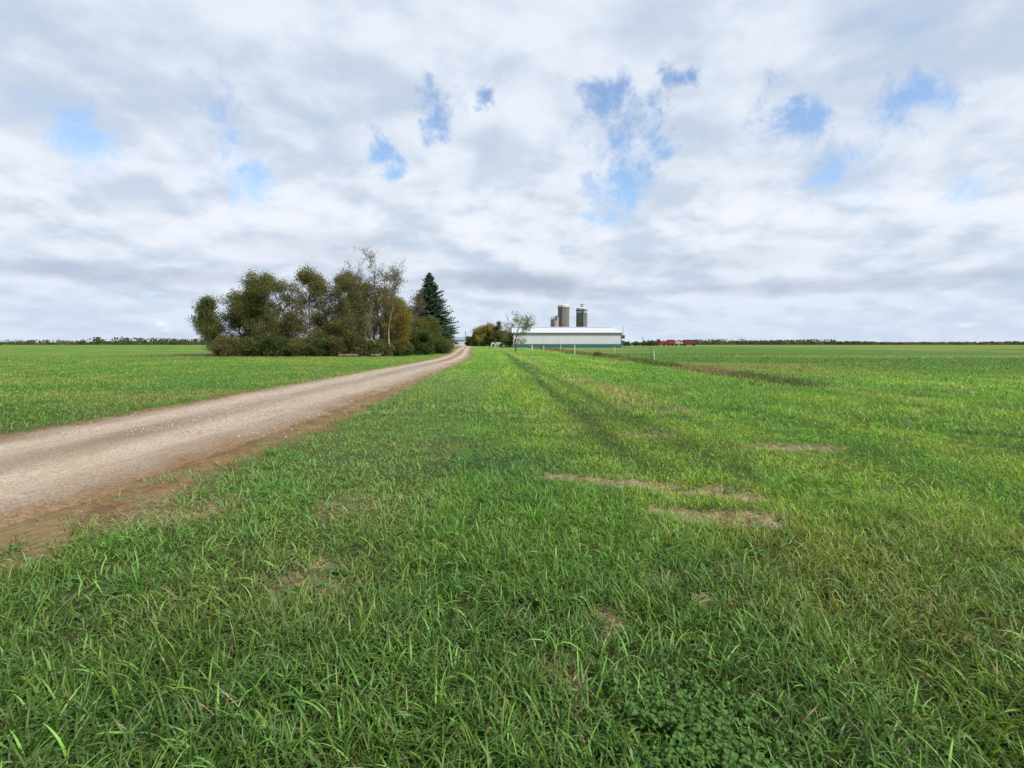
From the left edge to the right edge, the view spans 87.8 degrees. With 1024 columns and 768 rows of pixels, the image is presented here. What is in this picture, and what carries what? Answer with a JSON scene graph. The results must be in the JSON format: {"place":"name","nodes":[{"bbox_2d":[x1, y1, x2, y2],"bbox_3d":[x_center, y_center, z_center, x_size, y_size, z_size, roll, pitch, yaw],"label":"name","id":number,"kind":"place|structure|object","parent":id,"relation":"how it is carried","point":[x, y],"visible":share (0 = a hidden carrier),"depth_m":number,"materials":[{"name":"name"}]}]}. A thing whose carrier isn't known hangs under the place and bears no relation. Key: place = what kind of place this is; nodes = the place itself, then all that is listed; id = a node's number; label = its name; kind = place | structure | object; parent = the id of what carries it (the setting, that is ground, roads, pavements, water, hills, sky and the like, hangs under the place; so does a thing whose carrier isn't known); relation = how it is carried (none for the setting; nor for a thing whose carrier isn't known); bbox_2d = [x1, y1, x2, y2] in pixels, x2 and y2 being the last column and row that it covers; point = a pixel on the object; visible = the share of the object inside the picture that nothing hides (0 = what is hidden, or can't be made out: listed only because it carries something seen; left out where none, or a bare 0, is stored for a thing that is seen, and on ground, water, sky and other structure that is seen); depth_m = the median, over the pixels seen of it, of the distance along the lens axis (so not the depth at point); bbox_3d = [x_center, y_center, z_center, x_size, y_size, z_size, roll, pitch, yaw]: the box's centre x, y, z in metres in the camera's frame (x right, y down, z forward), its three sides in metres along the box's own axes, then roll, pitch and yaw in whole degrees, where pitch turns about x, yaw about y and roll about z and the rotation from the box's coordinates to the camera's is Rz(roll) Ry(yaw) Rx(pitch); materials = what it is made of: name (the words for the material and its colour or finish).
{"place":"outdoors","nodes":[
{"label":"outdoors","id":0,"kind":"place"},
{"bbox_2d":[0,346,471,527],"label":"gravel road","id":1,"kind":"structure","parent":0,"point":[43,472],"depth_m":8.57,"materials":[{"name":"beige gravel"}]},
{"bbox_2d":[0,345,1023,767],"bbox_3d":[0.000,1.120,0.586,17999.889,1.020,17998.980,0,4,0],"label":"ground","id":2,"kind":"structure","parent":0,"point":[46,525],"depth_m":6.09,"materials":[{"name":"green plant"}]},
{"bbox_2d":[184,293,232,355],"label":"deciduous tree","id":3,"kind":"object","parent":2,"relation":"on","point":[208,323],"visible":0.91,"depth_m":75.26,"materials":[{"name":"green plant"}]},
{"bbox_2d":[204,333,242,355],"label":"shrub","id":4,"kind":"object","parent":2,"relation":"on","point":[223,345],"visible":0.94,"depth_m":71.77,"materials":[{"name":"green plant"}]},
{"bbox_2d":[218,287,255,354],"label":"deciduous tree","id":5,"kind":"object","parent":2,"relation":"on","point":[234,324],"visible":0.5,"depth_m":77.46,"materials":[{"name":"green plant"}]},
{"bbox_2d":[232,336,266,355],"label":"shrub","id":6,"kind":"object","parent":2,"relation":"on","point":[253,347],"visible":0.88,"depth_m":72.21,"materials":[{"name":"green plant"}]},
{"bbox_2d":[227,267,289,354],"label":"deciduous tree","id":7,"kind":"object","parent":2,"relation":"on","point":[256,291],"visible":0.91,"depth_m":73.43,"materials":[{"name":"green plant"}]},
{"bbox_2d":[253,297,280,340],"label":"deciduous tree","id":8,"kind":"object","parent":2,"relation":"on","point":[263,322],"visible":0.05,"depth_m":93.75,"materials":[{"name":"green plant"}]},
{"bbox_2d":[261,331,293,355],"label":"shrub","id":9,"kind":"object","parent":2,"relation":"on","point":[274,345],"visible":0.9,"depth_m":71.61,"materials":[{"name":"green plant"}]},
{"bbox_2d":[256,268,308,340],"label":"deciduous tree","id":10,"kind":"object","parent":2,"relation":"on","point":[280,287],"visible":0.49,"depth_m":77.03,"materials":[{"name":"green plant"}]},
{"bbox_2d":[256,296,308,340],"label":"deciduous tree","id":11,"kind":"object","parent":2,"relation":"on","point":[277,313],"visible":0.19,"depth_m":90.14,"materials":[{"name":"green plant"}]},
{"bbox_2d":[282,335,314,355],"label":"shrub","id":12,"kind":"object","parent":2,"relation":"on","point":[296,346],"visible":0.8,"depth_m":71.85,"materials":[{"name":"green plant"}]},
{"bbox_2d":[279,262,335,355],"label":"deciduous tree","id":13,"kind":"object","parent":2,"relation":"on","point":[312,283],"visible":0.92,"depth_m":77.99,"materials":[{"name":"green plant"}]},
{"bbox_2d":[301,334,330,355],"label":"shrub","id":14,"kind":"object","parent":2,"relation":"on","point":[315,348],"visible":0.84,"depth_m":72.18,"materials":[{"name":"green plant"}]},
{"bbox_2d":[297,269,343,353],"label":"deciduous tree","id":15,"kind":"object","parent":2,"relation":"on","point":[329,308],"visible":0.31,"depth_m":79.73,"materials":[{"name":"green plant"}]},
{"bbox_2d":[321,334,351,355],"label":"shrub","id":16,"kind":"object","parent":2,"relation":"on","point":[340,349],"visible":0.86,"depth_m":71.66,"materials":[{"name":"green plant"}]},
{"bbox_2d":[319,317,359,350],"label":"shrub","id":17,"kind":"object","parent":2,"relation":"on","point":[341,328],"visible":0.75,"depth_m":71.95,"materials":[{"name":"green plant"}]},
{"bbox_2d":[338,298,354,331],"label":"sapling","id":18,"kind":"object","parent":2,"relation":"on","point":[345,302],"visible":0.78,"depth_m":73.43,"materials":[{"name":"green plant"}]},
{"bbox_2d":[338,353,354,356],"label":"fallen log","id":19,"kind":"object","parent":2,"relation":"on","point":[343,355],"visible":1,"depth_m":70.62,"materials":[{"name":"grey wood"}]},
{"bbox_2d":[322,284,373,336],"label":"deciduous tree","id":20,"kind":"object","parent":2,"relation":"on","point":[339,302],"visible":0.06,"depth_m":95.38,"materials":[{"name":"green plant"}]},
{"bbox_2d":[327,267,374,334],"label":"deciduous tree","id":21,"kind":"object","parent":2,"relation":"on","point":[339,287],"visible":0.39,"depth_m":77.76,"materials":[{"name":"green plant"}]},
{"bbox_2d":[341,306,365,332],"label":"sapling","id":22,"kind":"object","parent":2,"relation":"on","point":[350,320],"visible":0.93,"depth_m":72.84,"materials":[{"name":"green plant"}]},
{"bbox_2d":[346,302,363,332],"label":"sapling","id":23,"kind":"object","parent":2,"relation":"on","point":[357,312],"visible":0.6,"depth_m":74.31,"materials":[{"name":"green plant"}]},
{"bbox_2d":[346,333,370,355],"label":"shrub","id":24,"kind":"object","parent":2,"relation":"on","point":[359,347],"visible":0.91,"depth_m":71.75,"materials":[{"name":"green plant"}]},
{"bbox_2d":[338,272,379,339],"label":"deciduous tree","id":25,"kind":"object","parent":2,"relation":"on","point":[351,284],"visible":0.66,"depth_m":75.00,"materials":[{"name":"green plant"}]},
{"bbox_2d":[345,276,379,340],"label":"deciduous tree","id":26,"kind":"object","parent":2,"relation":"on","point":[370,303],"visible":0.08,"depth_m":82.09,"materials":[{"name":"green plant"}]},
{"bbox_2d":[343,284,382,339],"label":"deciduous tree","id":27,"kind":"object","parent":2,"relation":"on","point":[368,308],"visible":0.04,"depth_m":96.37,"materials":[{"name":"green plant"}]},
{"bbox_2d":[355,303,376,338],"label":"sapling","id":28,"kind":"object","parent":2,"relation":"on","point":[373,312],"visible":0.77,"depth_m":71.86,"materials":[{"name":"green plant"}]},
{"bbox_2d":[362,309,375,343],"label":"sapling","id":29,"kind":"object","parent":2,"relation":"on","point":[370,325],"visible":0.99,"depth_m":70.04,"materials":[{"name":"green plant"}]},
{"bbox_2d":[344,243,408,341],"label":"deciduous tree","id":30,"kind":"object","parent":2,"relation":"on","point":[375,280],"visible":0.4,"depth_m":77.85,"materials":[{"name":"green plant"}]},
{"bbox_2d":[365,337,388,355],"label":"shrub","id":31,"kind":"object","parent":2,"relation":"on","point":[376,347],"visible":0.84,"depth_m":72.25,"materials":[{"name":"green plant"}]},
{"bbox_2d":[375,292,393,341],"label":"sapling","id":32,"kind":"object","parent":2,"relation":"on","point":[385,311],"visible":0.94,"depth_m":73.15,"materials":[{"name":"green plant"}]},
{"bbox_2d":[366,268,407,338],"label":"deciduous tree","id":33,"kind":"object","parent":2,"relation":"on","point":[389,288],"visible":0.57,"depth_m":74.83,"materials":[{"name":"green plant"}]},
{"bbox_2d":[379,339,396,355],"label":"shrub","id":34,"kind":"object","parent":2,"relation":"on","point":[391,348],"visible":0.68,"depth_m":73.03,"materials":[{"name":"green plant"}]},
{"bbox_2d":[369,294,406,340],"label":"deciduous tree","id":35,"kind":"object","parent":2,"relation":"on","point":[402,302],"visible":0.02,"depth_m":95.19,"materials":[{"name":"green plant"}]},
{"bbox_2d":[386,292,399,355],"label":"sapling","id":36,"kind":"object","parent":2,"relation":"on","point":[392,306],"visible":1,"depth_m":73.00,"materials":[{"name":"green plant"}]},
{"bbox_2d":[377,292,416,355],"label":"deciduous tree","id":37,"kind":"object","parent":2,"relation":"on","point":[403,332],"visible":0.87,"depth_m":73.99,"materials":[{"name":"green plant"}]},
{"bbox_2d":[381,335,414,355],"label":"shrub","id":38,"kind":"object","parent":2,"relation":"on","point":[406,351],"visible":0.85,"depth_m":73.99,"materials":[{"name":"green plant"}]},
{"bbox_2d":[399,295,413,315],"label":"deciduous tree","id":39,"kind":"object","parent":2,"relation":"on","point":[406,304],"visible":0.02,"depth_m":99.55,"materials":[{"name":"green plant"}]},
{"bbox_2d":[395,289,430,323],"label":"deciduous tree","id":40,"kind":"object","parent":2,"relation":"on","point":[419,305],"visible":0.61,"depth_m":91.50,"materials":[{"name":"green plant"}]},
{"bbox_2d":[398,315,432,353],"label":"deciduous tree","id":41,"kind":"object","parent":2,"relation":"on","point":[418,323],"visible":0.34,"depth_m":83.40,"materials":[{"name":"green plant"}]},
{"bbox_2d":[409,328,437,354],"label":"shrub","id":42,"kind":"object","parent":2,"relation":"on","point":[423,339],"visible":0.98,"depth_m":80.64,"materials":[{"name":"green plant"}]},
{"bbox_2d":[416,314,445,353],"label":"deciduous tree","id":43,"kind":"object","parent":2,"relation":"on","point":[433,327],"visible":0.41,"depth_m":86.73,"materials":[{"name":"green plant"}]},
{"bbox_2d":[410,272,458,351],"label":"spruce tree","id":44,"kind":"object","parent":2,"relation":"on","point":[434,301],"visible":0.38,"depth_m":98.05,"materials":[{"name":"green plant"}]},
{"bbox_2d":[430,337,451,353],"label":"shrub","id":45,"kind":"object","parent":2,"relation":"on","point":[442,347],"visible":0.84,"depth_m":89.14,"materials":[{"name":"green plant"}]},
{"bbox_2d":[444,339,456,352],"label":"shrub","id":46,"kind":"object","parent":2,"relation":"on","point":[452,348],"visible":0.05,"depth_m":95.04,"materials":[{"name":"green plant"}]},
{"bbox_2d":[452,337,464,345],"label":"shed","id":47,"kind":"structure","parent":2,"relation":"on","point":[460,341],"depth_m":231.34,"materials":[{"name":"white paint"}]},
{"bbox_2d":[465,336,469,345],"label":"shrub","id":48,"kind":"object","parent":2,"relation":"on","point":[467,343],"visible":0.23,"depth_m":214.04,"materials":[{"name":"green plant"}]},
{"bbox_2d":[470,327,480,345],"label":"deciduous tree","id":49,"kind":"object","parent":2,"relation":"on","point":[473,339],"visible":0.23,"depth_m":204.29,"materials":[{"name":"green plant"}]},
{"bbox_2d":[472,320,494,345],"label":"deciduous tree","id":50,"kind":"object","parent":2,"relation":"on","point":[483,332],"visible":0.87,"depth_m":197.61,"materials":[{"name":"green plant"}]},
{"bbox_2d":[481,336,498,345],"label":"shrub","id":51,"kind":"object","parent":2,"relation":"on","point":[490,340],"visible":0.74,"depth_m":196.39,"materials":[{"name":"green plant"}]},
{"bbox_2d":[492,320,501,342],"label":"deciduous tree","id":52,"kind":"object","parent":2,"relation":"on","point":[496,327],"visible":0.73,"depth_m":193.34,"materials":[{"name":"green plant"}]},
{"bbox_2d":[496,342,502,346],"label":"calf hutch","id":53,"kind":"object","parent":2,"relation":"on","point":[499,344],"visible":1,"depth_m":171.64,"materials":[{"name":"white paint"}]},
{"bbox_2d":[494,330,506,343],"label":"deciduous tree","id":54,"kind":"object","parent":2,"relation":"on","point":[497,336],"visible":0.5,"depth_m":185.10,"materials":[{"name":"green plant"}]},
{"bbox_2d":[0,476,1007,767],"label":"clover","id":55,"kind":"object","parent":2,"relation":"on","point":[670,714],"visible":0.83,"depth_m":2.25,"materials":[{"name":"green plant"}]},
{"bbox_2d":[496,327,511,346],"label":"deciduous tree","id":56,"kind":"object","parent":2,"relation":"on","point":[500,329],"visible":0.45,"depth_m":164.87,"materials":[{"name":"green plant"}]},
{"bbox_2d":[502,329,512,346],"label":"deciduous tree","id":57,"kind":"object","parent":2,"relation":"on","point":[509,343],"visible":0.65,"depth_m":156.53,"materials":[{"name":"green plant"}]},
{"bbox_2d":[0,436,1023,767],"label":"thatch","id":58,"kind":"object","parent":2,"relation":"on","point":[486,568],"visible":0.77,"depth_m":4.80,"materials":[{"name":"beige plant"}]},
{"bbox_2d":[0,337,1023,344],"bbox_3d":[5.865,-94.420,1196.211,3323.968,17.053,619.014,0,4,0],"label":"distant wood","id":59,"kind":"object","parent":2,"relation":"on","point":[161,341],"visible":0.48,"depth_m":941.36,"materials":[{"name":"green plant"}]},
{"bbox_2d":[503,311,536,351],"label":"deciduous tree","id":60,"kind":"object","parent":2,"relation":"on","point":[525,325],"visible":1,"depth_m":105.08,"materials":[{"name":"green plant"}]},
{"bbox_2d":[37,369,1003,662],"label":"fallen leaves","id":61,"kind":"object","parent":2,"relation":"on","point":[525,561],"visible":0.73,"depth_m":3.98,"materials":[{"name":"brown plant"}]},
{"bbox_2d":[550,315,558,326],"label":"silo","id":62,"kind":"object","parent":2,"relation":"on","point":[554,319],"visible":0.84,"depth_m":195.50,"materials":[{"name":"metal"}]},
{"bbox_2d":[558,304,569,326],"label":"silo","id":63,"kind":"object","parent":2,"relation":"on","point":[563,313],"visible":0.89,"depth_m":201.67,"materials":[{"name":"grey concrete"}]},
{"bbox_2d":[512,327,624,347],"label":"barn","id":64,"kind":"structure","parent":2,"relation":"on","point":[583,337],"depth_m":149.50,"materials":[{"name":"white metal"}]},
{"bbox_2d":[576,304,587,326],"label":"silo","id":65,"kind":"object","parent":2,"relation":"on","point":[581,315],"visible":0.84,"depth_m":201.88,"materials":[{"name":"grey concrete"}]},
{"bbox_2d":[631,341,639,345],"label":"shrub","id":66,"kind":"object","parent":2,"relation":"on","point":[635,343],"visible":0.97,"depth_m":298.29,"materials":[{"name":"green plant"}]},
{"bbox_2d":[647,339,654,359],"bbox_3d":[14.431,-3.512,55.331,0.964,2.426,0.630,0,4,0],"label":"sapling","id":67,"kind":"object","parent":2,"relation":"on","point":[650,341],"visible":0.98,"depth_m":55.27,"materials":[{"name":"green plant"}]},
{"bbox_2d":[656,339,665,345],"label":"tractor","id":68,"kind":"object","parent":2,"relation":"on","point":[658,342],"visible":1,"depth_m":268.42,"materials":[{"name":"red paint"}]},
{"bbox_2d":[667,340,675,345],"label":"farm wagon","id":69,"kind":"object","parent":2,"relation":"on","point":[671,342],"visible":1,"depth_m":268.11,"materials":[{"name":"red paint"}]},
{"bbox_2d":[683,340,697,345],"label":"farm wagon","id":70,"kind":"object","parent":2,"relation":"on","point":[689,342],"visible":1,"depth_m":258.12,"materials":[{"name":"red paint"}]},
{"bbox_2d":[530,347,861,386],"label":"dry weeds","id":71,"kind":"object","parent":2,"relation":"on","point":[761,377],"visible":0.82,"depth_m":29.86,"materials":[{"name":"brown plant"}]},
{"bbox_2d":[0,0,1023,342],"label":"sky","id":72,"kind":"structure","parent":0,"point":[839,170],"materials":[{"name":"white"}]}
]}

